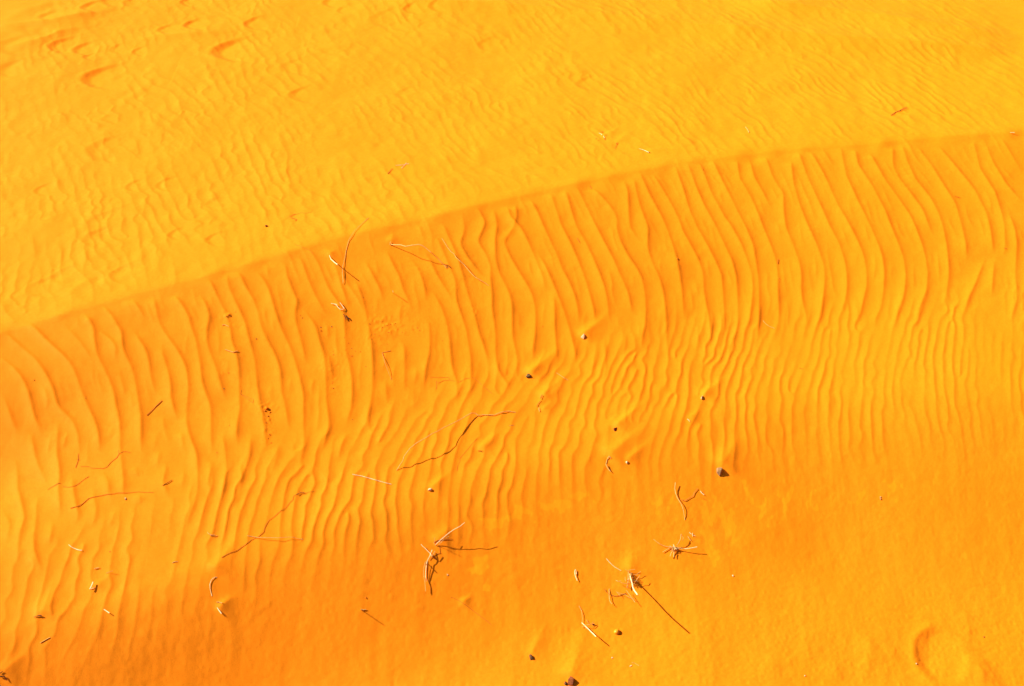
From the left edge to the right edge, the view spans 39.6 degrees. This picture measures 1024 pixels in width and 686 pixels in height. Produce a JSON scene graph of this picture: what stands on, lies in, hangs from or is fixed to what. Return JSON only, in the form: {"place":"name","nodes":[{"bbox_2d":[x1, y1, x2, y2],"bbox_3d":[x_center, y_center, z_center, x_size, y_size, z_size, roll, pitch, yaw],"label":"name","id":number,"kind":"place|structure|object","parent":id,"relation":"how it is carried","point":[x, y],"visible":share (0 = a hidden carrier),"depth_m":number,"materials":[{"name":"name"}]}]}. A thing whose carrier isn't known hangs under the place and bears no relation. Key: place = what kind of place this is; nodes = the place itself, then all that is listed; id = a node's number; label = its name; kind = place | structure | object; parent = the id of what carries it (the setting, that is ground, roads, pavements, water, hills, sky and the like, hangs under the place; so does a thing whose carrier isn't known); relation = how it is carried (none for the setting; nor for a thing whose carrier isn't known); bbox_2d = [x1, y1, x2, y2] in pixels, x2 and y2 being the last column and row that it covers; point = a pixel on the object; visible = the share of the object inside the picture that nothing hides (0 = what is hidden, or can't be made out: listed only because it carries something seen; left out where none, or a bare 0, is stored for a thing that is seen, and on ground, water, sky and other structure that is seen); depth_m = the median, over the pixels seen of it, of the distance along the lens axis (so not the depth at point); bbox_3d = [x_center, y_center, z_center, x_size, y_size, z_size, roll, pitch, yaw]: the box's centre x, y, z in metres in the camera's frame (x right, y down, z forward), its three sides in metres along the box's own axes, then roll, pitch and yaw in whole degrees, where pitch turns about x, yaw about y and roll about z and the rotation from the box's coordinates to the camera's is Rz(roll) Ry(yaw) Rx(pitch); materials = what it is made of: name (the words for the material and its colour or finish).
{"place":"outdoors","nodes":[
{"label":"outdoors","id":0,"kind":"place"},
{"bbox_2d":[0,0,1023,685],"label":"sand dune","id":1,"kind":"structure","parent":0,"point":[836,226],"depth_m":6.91,"materials":[{"name":"orange sand"}]},
{"bbox_2d":[221,491,313,557],"bbox_3d":[-1.045,0.768,6.090,0.047,0.028,0.517,27,45,30],"label":"thin root","id":2,"kind":"object","parent":1,"relation":"on","point":[264,528],"visible":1,"depth_m":6.05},
{"bbox_2d":[247,535,297,538],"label":"dry twig","id":3,"kind":"object","parent":1,"relation":"on","point":[270,537],"visible":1,"depth_m":6.03,"materials":[{"name":"wood"}]},
{"bbox_2d":[342,219,366,276],"bbox_3d":[-0.807,-0.474,7.157,0.048,0.086,0.481,7,39,9],"label":"dry twig","id":4,"kind":"object","parent":1,"relation":"on","point":[346,249],"visible":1,"depth_m":7.12,"materials":[{"name":"wood"}]},
{"bbox_2d":[390,242,447,267],"bbox_3d":[-0.466,-0.451,7.144,0.325,0.110,0.032,13,40,16],"label":"dry twig","id":5,"kind":"object","parent":1,"relation":"on","point":[421,245],"visible":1,"depth_m":7.13,"materials":[{"name":"wood"}]},
{"bbox_2d":[421,544,435,592],"bbox_3d":[-0.360,0.969,6.103,0.068,0.097,0.199,0,38,0],"label":"grass tuft","id":6,"kind":"object","parent":1,"relation":"on","point":[426,566],"visible":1,"depth_m":6.10,"materials":[{"name":"plant"}]},
{"bbox_2d":[434,522,464,555],"bbox_3d":[-0.285,0.842,6.178,0.179,0.084,0.049,-31,48,-34],"label":"root tuft","id":7,"kind":"object","parent":1,"relation":"on","point":[446,537],"visible":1,"depth_m":6.17,"materials":[{"name":"plant"}]},
{"bbox_2d":[397,411,515,468],"bbox_3d":[-0.276,0.399,6.526,0.663,0.071,0.094,-24,44,-28],"label":"forked twig","id":8,"kind":"object","parent":1,"relation":"on","point":[446,426],"visible":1,"depth_m":6.51,"materials":[{"name":"dry wood"},{"name":"bark"}]},
{"bbox_2d":[442,239,488,285],"bbox_3d":[-0.247,-0.404,7.170,0.031,0.112,0.356,-30,47,-32],"label":"dry twig","id":9,"kind":"object","parent":1,"relation":"on","point":[461,262],"visible":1,"depth_m":7.16,"materials":[{"name":"wood"}]},
{"bbox_2d":[568,676,573,685],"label":"stone","id":10,"kind":"object","parent":1,"relation":"on","point":[570,681],"visible":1,"depth_m":5.89,"materials":[{"name":"stone"}]},
{"bbox_2d":[579,606,595,636],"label":"dry twig","id":11,"kind":"object","parent":1,"relation":"on","point":[588,624],"visible":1,"depth_m":6.08,"materials":[{"name":"wood"}]},
{"bbox_2d":[616,569,639,594],"bbox_3d":[0.499,1.042,6.162,0.105,0.121,0.227,5,38,6],"label":"root tuft","id":12,"kind":"object","parent":1,"relation":"on","point":[630,577],"visible":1,"depth_m":6.23,"materials":[{"name":"plant"}]},
{"bbox_2d":[653,534,695,556],"bbox_3d":[0.733,0.905,6.355,0.187,0.045,0.094,-6,38,-8],"label":"grass tuft","id":13,"kind":"object","parent":1,"relation":"on","point":[673,547],"visible":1,"depth_m":6.36,"materials":[{"name":"plant"}]},
{"bbox_2d":[716,467,721,475],"bbox_3d":[0.961,0.597,6.606,0.026,0.037,0.040,18,41,21],"label":"stone","id":14,"kind":"object","parent":1,"relation":"on","point":[719,470],"visible":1,"depth_m":6.59,"materials":[{"name":"stone"}]}
]}

